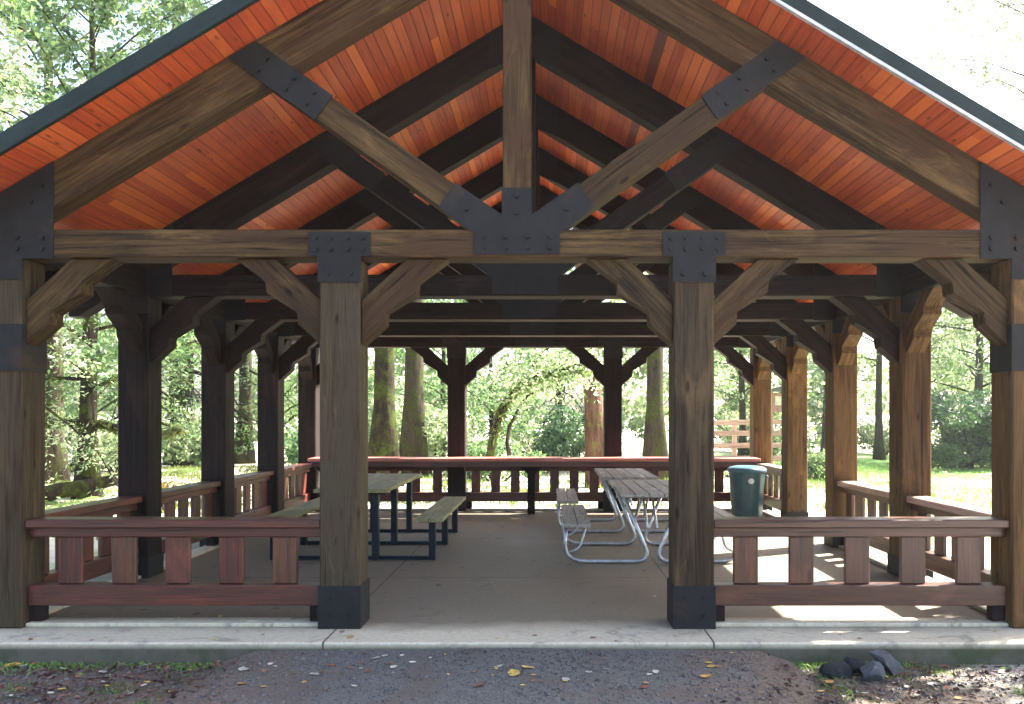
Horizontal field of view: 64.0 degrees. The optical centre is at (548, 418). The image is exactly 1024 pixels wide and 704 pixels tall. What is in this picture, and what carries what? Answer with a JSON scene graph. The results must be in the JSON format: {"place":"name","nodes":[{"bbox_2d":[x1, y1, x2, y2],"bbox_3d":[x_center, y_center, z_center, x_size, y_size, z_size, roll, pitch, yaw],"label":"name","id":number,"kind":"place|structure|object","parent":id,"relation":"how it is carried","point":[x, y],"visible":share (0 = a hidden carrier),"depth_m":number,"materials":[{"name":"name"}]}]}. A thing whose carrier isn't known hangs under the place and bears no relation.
{"place":"outdoors","nodes":[
{"label":"outdoors","id":0,"kind":"place"},
{"bbox_2d":[45,464,289,539],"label":"rough grass","id":1,"kind":"structure","parent":0,"point":[193,475],"depth_m":22.95,"materials":[{"name":"green plant"}]},
{"bbox_2d":[152,648,816,703],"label":"path","id":2,"kind":"structure","parent":0,"point":[765,661],"depth_m":5.00,"materials":[{"name":"grey asphalt"}]},
{"bbox_2d":[507,669,519,675],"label":"fallen leaf","id":3,"kind":"object","parent":2,"relation":"on","point":[513,672],"visible":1,"depth_m":5.04,"materials":[{"name":"yellow plant"}]},
{"bbox_2d":[0,507,1023,664],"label":"concrete floor","id":4,"kind":"structure","parent":0,"point":[508,579],"depth_m":6.39,"materials":[{"name":"grey concrete"}]},
{"bbox_2d":[264,474,465,559],"bbox_3d":[-2.101,1.135,9.845,1.958,0.769,2.450,0,0,0],"label":"picnic table","id":5,"kind":"object","parent":4,"relation":"on","point":[442,509],"visible":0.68,"depth_m":9.68,"materials":[{"name":"brown wood"}]},
{"bbox_2d":[0,0,1023,628],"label":"pavilion","id":6,"kind":"structure","parent":4,"relation":"on","point":[322,194],"depth_m":6.05,"materials":[{"name":"wood"}]},
{"bbox_2d":[307,457,760,513],"bbox_3d":[-0.232,1.075,13.050,7.100,0.889,0.500,0,0,0],"label":"railing","id":7,"kind":"object","parent":4,"relation":"on","point":[530,466],"visible":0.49,"depth_m":12.83,"materials":[{"name":"red wood"}]},
{"bbox_2d":[556,468,668,532],"bbox_3d":[1.048,1.139,11.455,1.881,0.759,1.850,0,0,0],"label":"picnic table","id":8,"kind":"object","parent":4,"relation":"on","point":[605,475],"visible":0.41,"depth_m":10.85,"materials":[{"name":"grey wood"}]},
{"bbox_2d":[561,480,735,562],"bbox_3d":[1.088,1.139,9.175,1.881,0.759,1.850,0,0,0],"label":"picnic table","id":9,"kind":"object","parent":4,"relation":"on","point":[642,489],"visible":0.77,"depth_m":8.72,"materials":[{"name":"grey wood"}]},
{"bbox_2d":[725,465,768,516],"bbox_3d":[2.948,1.111,12.180,0.623,0.818,0.580,0,0,0],"label":"litter bin","id":10,"kind":"object","parent":4,"relation":"on","point":[746,489],"visible":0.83,"depth_m":11.97,"materials":[{"name":"teal plastic"}]},
{"bbox_2d":[0,415,1023,703],"bbox_3d":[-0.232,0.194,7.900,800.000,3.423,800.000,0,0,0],"label":"ground","id":11,"kind":"structure","parent":0,"point":[632,445],"depth_m":5.39,"materials":[{"name":"green plant"}]},
{"bbox_2d":[3,662,19,666],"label":"fallen leaf","id":12,"kind":"object","parent":11,"relation":"on","point":[8,664],"visible":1,"depth_m":5.48,"materials":[{"name":"brown plant"}]},
{"bbox_2d":[45,497,71,503],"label":"fern","id":13,"kind":"object","parent":11,"relation":"on","point":[66,498],"visible":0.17,"depth_m":15.87,"materials":[{"name":"green plant"}]},
{"bbox_2d":[0,3,117,502],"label":"tree","id":14,"kind":"object","parent":11,"relation":"on","point":[22,85],"visible":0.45,"depth_m":14.43,"materials":[{"name":"green plant"}]},
{"bbox_2d":[45,499,89,509],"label":"fern","id":15,"kind":"object","parent":11,"relation":"on","point":[56,506],"visible":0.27,"depth_m":14.75,"materials":[{"name":"green plant"}]},
{"bbox_2d":[0,0,157,483],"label":"tree","id":16,"kind":"object","parent":11,"relation":"on","point":[56,463],"visible":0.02,"depth_m":20.86,"materials":[{"name":"green plant"}]},
{"bbox_2d":[45,474,117,502],"bbox_3d":[-9.292,1.422,16.027,1.743,0.612,0.332,0,0,-40],"label":"fallen log","id":17,"kind":"object","parent":11,"relation":"on","point":[66,489],"visible":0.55,"depth_m":15.97,"materials":[{"name":"green plant"}]},
{"bbox_2d":[64,429,111,466],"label":"shrub","id":18,"kind":"object","parent":11,"relation":"on","point":[69,456],"visible":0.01,"depth_m":26.90,"materials":[{"name":"green plant"}]},
{"bbox_2d":[63,316,117,432],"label":"tree","id":19,"kind":"object","parent":11,"relation":"on","point":[68,409],"visible":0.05,"depth_m":24.30,"materials":[{"name":"green plant"}]},
{"bbox_2d":[66,492,115,505],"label":"fern","id":20,"kind":"object","parent":11,"relation":"on","point":[77,501],"visible":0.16,"depth_m":14.93,"materials":[{"name":"green plant"}]},
{"bbox_2d":[69,419,117,472],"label":"shrub","id":21,"kind":"object","parent":11,"relation":"on","point":[113,442],"visible":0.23,"depth_m":24.14,"materials":[{"name":"green plant"}]},
{"bbox_2d":[0,0,213,499],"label":"maple tree","id":22,"kind":"object","parent":11,"relation":"on","point":[105,352],"visible":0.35,"depth_m":16.73,"materials":[{"name":"green plant"}]},
{"bbox_2d":[63,317,234,466],"bbox_3d":[-12.738,-4.984,25.415,5.310,13.512,5.079,0,0,-27],"label":"tree","id":23,"kind":"object","parent":11,"relation":"on","point":[176,418],"visible":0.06,"depth_m":25.75,"materials":[{"name":"green plant"}]},
{"bbox_2d":[162,479,180,510],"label":"shrub","id":24,"kind":"object","parent":11,"relation":"on","point":[167,485],"visible":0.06,"depth_m":14.46,"materials":[{"name":"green plant"}]},
{"bbox_2d":[99,8,256,465],"bbox_3d":[-13.285,-6.578,29.540,5.038,17.335,6.302,0,0,10],"label":"tree","id":25,"kind":"object","parent":11,"relation":"on","point":[190,395],"visible":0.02,"depth_m":29.79,"materials":[{"name":"green plant"}]},
{"bbox_2d":[162,406,200,467],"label":"shrub","id":26,"kind":"object","parent":11,"relation":"on","point":[177,443],"visible":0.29,"depth_m":27.73,"materials":[{"name":"green plant"}]},
{"bbox_2d":[66,0,297,465],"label":"tree","id":27,"kind":"object","parent":11,"relation":"on","point":[180,393],"visible":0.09,"depth_m":29.59,"materials":[{"name":"green plant"}]},
{"bbox_2d":[163,468,200,475],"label":"fern","id":28,"kind":"object","parent":11,"relation":"on","point":[181,470],"visible":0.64,"depth_m":23.84,"materials":[{"name":"green plant"}]},
{"bbox_2d":[187,423,256,459],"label":"shrub","id":29,"kind":"object","parent":11,"relation":"on","point":[243,438],"visible":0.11,"depth_m":30.28,"materials":[{"name":"green plant"}]},
{"bbox_2d":[206,0,255,463],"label":"tree","id":30,"kind":"object","parent":11,"relation":"on","point":[245,396],"depth_m":30.89,"materials":[{"name":"brown plant"}]},
{"bbox_2d":[195,351,371,423],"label":"tree","id":31,"kind":"object","parent":11,"relation":"on","point":[253,378],"visible":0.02,"depth_m":37.64,"materials":[{"name":"green plant"}]},
{"bbox_2d":[254,356,373,441],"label":"tree","id":32,"kind":"object","parent":11,"relation":"on","point":[291,389],"visible":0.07,"depth_m":32.90,"materials":[{"name":"green plant"}]},
{"bbox_2d":[284,421,369,464],"bbox_3d":[-7.734,0.809,27.029,3.449,1.991,3.315,0,0,-29],"label":"shrub","id":33,"kind":"object","parent":11,"relation":"on","point":[291,454],"visible":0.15,"depth_m":25.65,"materials":[{"name":"green plant"}]},
{"bbox_2d":[368,348,400,473],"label":"tree","id":34,"kind":"object","parent":11,"relation":"on","point":[383,439],"visible":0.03,"depth_m":19.84,"materials":[{"name":"brown plant"}]},
{"bbox_2d":[368,387,439,456],"bbox_3d":[-5.883,0.337,30.111,3.628,2.945,4.471,0,0,-40],"label":"shrub","id":35,"kind":"object","parent":11,"relation":"on","point":[399,412],"visible":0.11,"depth_m":28.78,"materials":[{"name":"green plant"}]},
{"bbox_2d":[399,299,429,476],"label":"tree","id":36,"kind":"object","parent":11,"relation":"on","point":[413,440],"visible":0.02,"depth_m":22.84,"materials":[{"name":"brown plant"}]},
{"bbox_2d":[397,404,487,475],"bbox_3d":[-3.284,0.675,24.117,3.353,2.208,2.721,0,0,33],"label":"shrub","id":37,"kind":"object","parent":11,"relation":"on","point":[436,436],"visible":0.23,"depth_m":23.45,"materials":[{"name":"green plant"}]},
{"bbox_2d":[368,299,518,456],"bbox_3d":[-4.443,-3.152,32.146,7.163,9.854,8.181,0,0,31],"label":"tree","id":38,"kind":"object","parent":11,"relation":"on","point":[428,384],"visible":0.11,"depth_m":31.97,"materials":[{"name":"green plant"}]},
{"bbox_2d":[423,299,564,440],"bbox_3d":[-1.710,-2.188,26.198,6.545,7.883,5.731,0,0,38],"label":"tree","id":39,"kind":"object","parent":11,"relation":"on","point":[523,427],"visible":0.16,"depth_m":25.75,"materials":[{"name":"green plant"}]},
{"bbox_2d":[467,435,546,481],"bbox_3d":[-1.394,1.103,22.042,2.210,1.327,2.299,0,0,-25],"label":"shrub","id":40,"kind":"object","parent":11,"relation":"on","point":[474,450],"visible":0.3,"depth_m":21.82,"materials":[{"name":"green plant"}]},
{"bbox_2d":[0,660,1021,687],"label":"moss strip","id":41,"kind":"object","parent":11,"relation":"on","point":[81,663],"visible":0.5,"depth_m":5.47,"materials":[{"name":"green plant"}]},
{"bbox_2d":[0,654,1023,703],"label":"leaf litter","id":42,"kind":"object","parent":11,"relation":"on","point":[216,663],"visible":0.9,"depth_m":5.09,"materials":[{"name":"brown plant"}]},
{"bbox_2d":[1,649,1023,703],"bbox_3d":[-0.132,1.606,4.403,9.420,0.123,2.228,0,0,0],"label":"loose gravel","id":43,"kind":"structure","parent":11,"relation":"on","point":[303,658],"depth_m":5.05,"materials":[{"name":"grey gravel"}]},
{"bbox_2d":[2,662,1023,703],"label":"grass tufts","id":44,"kind":"object","parent":11,"relation":"on","point":[840,683],"visible":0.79,"depth_m":5.08,"materials":[{"name":"green plant"}]},
{"bbox_2d":[63,270,990,449],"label":"distant woods","id":45,"kind":"object","parent":11,"relation":"on","point":[635,422],"visible":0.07,"depth_m":47.82,"materials":[{"name":"green plant"}]},
{"bbox_2d":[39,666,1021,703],"bbox_3d":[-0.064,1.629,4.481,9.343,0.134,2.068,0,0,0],"label":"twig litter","id":46,"kind":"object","parent":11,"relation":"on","point":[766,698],"visible":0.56,"depth_m":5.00,"materials":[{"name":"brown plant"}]},
{"bbox_2d":[504,416,584,456],"bbox_3d":[-0.073,0.844,26.875,2.794,1.840,2.267,0,0,-16],"label":"shrub","id":47,"kind":"object","parent":11,"relation":"on","point":[527,441],"visible":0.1,"depth_m":26.67,"materials":[{"name":"green plant"}]},
{"bbox_2d":[467,348,642,456],"bbox_3d":[-0.018,-0.910,17.849,4.164,3.790,3.659,0,0,0],"label":"vine maple","id":48,"kind":"object","parent":11,"relation":"on","point":[530,379],"visible":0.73,"depth_m":17.55,"materials":[{"name":"green plant"}]},
{"bbox_2d":[484,228,625,456],"bbox_3d":[0.081,-5.123,29.929,5.190,14.276,4.149,0,0,-17],"label":"tree","id":49,"kind":"object","parent":11,"relation":"on","point":[559,403],"visible":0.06,"depth_m":29.92,"materials":[{"name":"green plant"}]},
{"bbox_2d":[532,403,626,473],"bbox_3d":[0.951,0.639,25.183,2.925,2.247,2.971,0,0,8],"label":"shrub","id":50,"kind":"object","parent":11,"relation":"on","point":[558,436],"visible":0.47,"depth_m":24.52,"materials":[{"name":"green plant"}]},
{"bbox_2d":[573,229,602,487],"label":"tree","id":51,"kind":"object","parent":11,"relation":"on","point":[593,429],"depth_m":19.70,"materials":[{"name":"brown plant"}]},
{"bbox_2d":[642,274,668,479],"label":"tree","id":52,"kind":"object","parent":11,"relation":"on","point":[655,442],"depth_m":21.86,"materials":[{"name":"brown plant"}]},
{"bbox_2d":[633,348,747,454],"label":"tree","id":53,"kind":"object","parent":11,"relation":"on","point":[725,426],"visible":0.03,"depth_m":36.20,"materials":[{"name":"green plant"}]},
{"bbox_2d":[667,348,824,455],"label":"tree","id":54,"kind":"object","parent":11,"relation":"on","point":[741,397],"visible":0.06,"depth_m":33.85,"materials":[{"name":"green plant"}]},
{"bbox_2d":[714,420,780,460],"bbox_3d":[6.185,0.955,24.970,3.310,1.830,0.190,0,0,0],"label":"rail fence","id":55,"kind":"object","parent":11,"relation":"on","point":[734,433],"visible":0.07,"depth_m":24.88,"materials":[{"name":"red wood"}]},
{"bbox_2d":[714,407,780,454],"bbox_3d":[9.159,0.590,38.090,2.947,2.392,3.633,0,0,-40],"label":"shrub","id":56,"kind":"object","parent":11,"relation":"on","point":[727,415],"visible":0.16,"depth_m":38.04,"materials":[{"name":"green plant"}]},
{"bbox_2d":[771,386,780,463],"bbox_3d":[6.929,0.396,24.000,1.200,2.748,0.500,0,0,0],"label":"notice board","id":57,"kind":"object","parent":11,"relation":"on","point":[775,402],"visible":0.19,"depth_m":23.95,"materials":[{"name":"wood"}]},
{"bbox_2d":[744,428,816,455],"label":"shrub","id":58,"kind":"object","parent":11,"relation":"on","point":[776,450],"visible":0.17,"depth_m":32.63,"materials":[{"name":"green plant"}]},
{"bbox_2d":[808,353,824,451],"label":"tree","id":59,"kind":"object","parent":11,"relation":"on","point":[822,438],"visible":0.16,"depth_m":37.99,"materials":[{"name":"green plant"}]},
{"bbox_2d":[808,446,858,479],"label":"shrub","id":60,"kind":"object","parent":11,"relation":"on","point":[816,464],"visible":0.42,"depth_m":22.05,"materials":[{"name":"green plant"}]},
{"bbox_2d":[819,661,852,678],"bbox_3d":[1.851,1.645,5.307,0.188,0.143,0.164,0,0,-17],"label":"rock","id":61,"kind":"object","parent":11,"relation":"on","point":[839,669],"visible":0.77,"depth_m":5.25,"materials":[{"name":"black stone"}]},
{"bbox_2d":[842,657,867,674],"bbox_3d":[1.983,1.625,5.328,0.170,0.146,0.130,0,0,58],"label":"rock","id":62,"kind":"object","parent":11,"relation":"on","point":[855,664],"visible":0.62,"depth_m":5.28,"materials":[{"name":"black stone"}]},
{"bbox_2d":[860,661,884,681],"bbox_3d":[2.058,1.637,5.201,0.154,0.164,0.131,0,0,21],"label":"rock","id":63,"kind":"object","parent":11,"relation":"on","point":[873,670],"visible":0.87,"depth_m":5.17,"materials":[{"name":"grey stone"}]},
{"bbox_2d":[857,417,888,454],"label":"shrub","id":64,"kind":"object","parent":11,"relation":"on","point":[867,438],"visible":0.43,"depth_m":35.72,"materials":[{"name":"green plant"}]},
{"bbox_2d":[775,461,990,516],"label":"lawn grass","id":65,"kind":"structure","parent":11,"relation":"on","point":[932,472],"depth_m":22.36,"materials":[{"name":"green plant"}]},
{"bbox_2d":[869,650,906,676],"bbox_3d":[2.218,1.604,5.338,0.268,0.118,0.149,32,14,5],"label":"rock","id":66,"kind":"object","parent":11,"relation":"on","point":[889,663],"visible":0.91,"depth_m":5.30,"materials":[{"name":"grey stone"}]},
{"bbox_2d":[857,307,975,459],"bbox_3d":[13.252,-4.942,32.433,8.385,13.396,7.570,0,0,-19],"label":"tree","id":67,"kind":"object","parent":11,"relation":"on","point":[879,450],"visible":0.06,"depth_m":32.91,"materials":[{"name":"grey plant"}]},
{"bbox_2d":[857,309,989,441],"bbox_3d":[18.474,-4.651,39.537,8.350,12.842,8.254,0,0,4],"label":"tree","id":68,"kind":"object","parent":11,"relation":"on","point":[941,335],"visible":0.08,"depth_m":39.70,"materials":[{"name":"green plant"}]},
{"bbox_2d":[888,309,990,397],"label":"tree","id":69,"kind":"object","parent":11,"relation":"on","point":[985,364],"visible":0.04,"depth_m":36.79,"materials":[{"name":"green plant"}]},
{"bbox_2d":[931,387,990,470],"bbox_3d":[14.265,0.346,27.265,3.737,2.871,3.796,0,0,0],"label":"shrub","id":70,"kind":"object","parent":11,"relation":"on","point":[944,411],"visible":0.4,"depth_m":27.08,"materials":[{"name":"green plant"}]},
{"bbox_2d":[931,311,990,459],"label":"tree","id":71,"kind":"object","parent":11,"relation":"on","point":[977,368],"visible":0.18,"depth_m":31.00,"materials":[{"name":"green plant"}]},
{"bbox_2d":[931,436,990,470],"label":"shrub","id":72,"kind":"object","parent":11,"relation":"on","point":[940,455],"visible":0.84,"depth_m":26.75,"materials":[{"name":"green plant"}]},
{"bbox_2d":[909,0,1023,128],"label":"tree","id":73,"kind":"object","parent":11,"relation":"on","point":[1008,5],"visible":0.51,"depth_m":38.94,"materials":[{"name":"green plant"}]},
{"bbox_2d":[964,400,990,466],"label":"shrub","id":74,"kind":"object","parent":11,"relation":"on","point":[985,409],"visible":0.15,"depth_m":26.71,"materials":[{"name":"green plant"}]},
{"bbox_2d":[0,0,1023,415],"label":"sky","id":75,"kind":"structure","parent":0,"point":[899,26],"materials":[{"name":"white"}]},
{"bbox_2d":[251,462,984,514],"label":"back grass","id":76,"kind":"structure","parent":0,"point":[506,487],"depth_m":18.62,"materials":[{"name":"green plant"}]}
]}

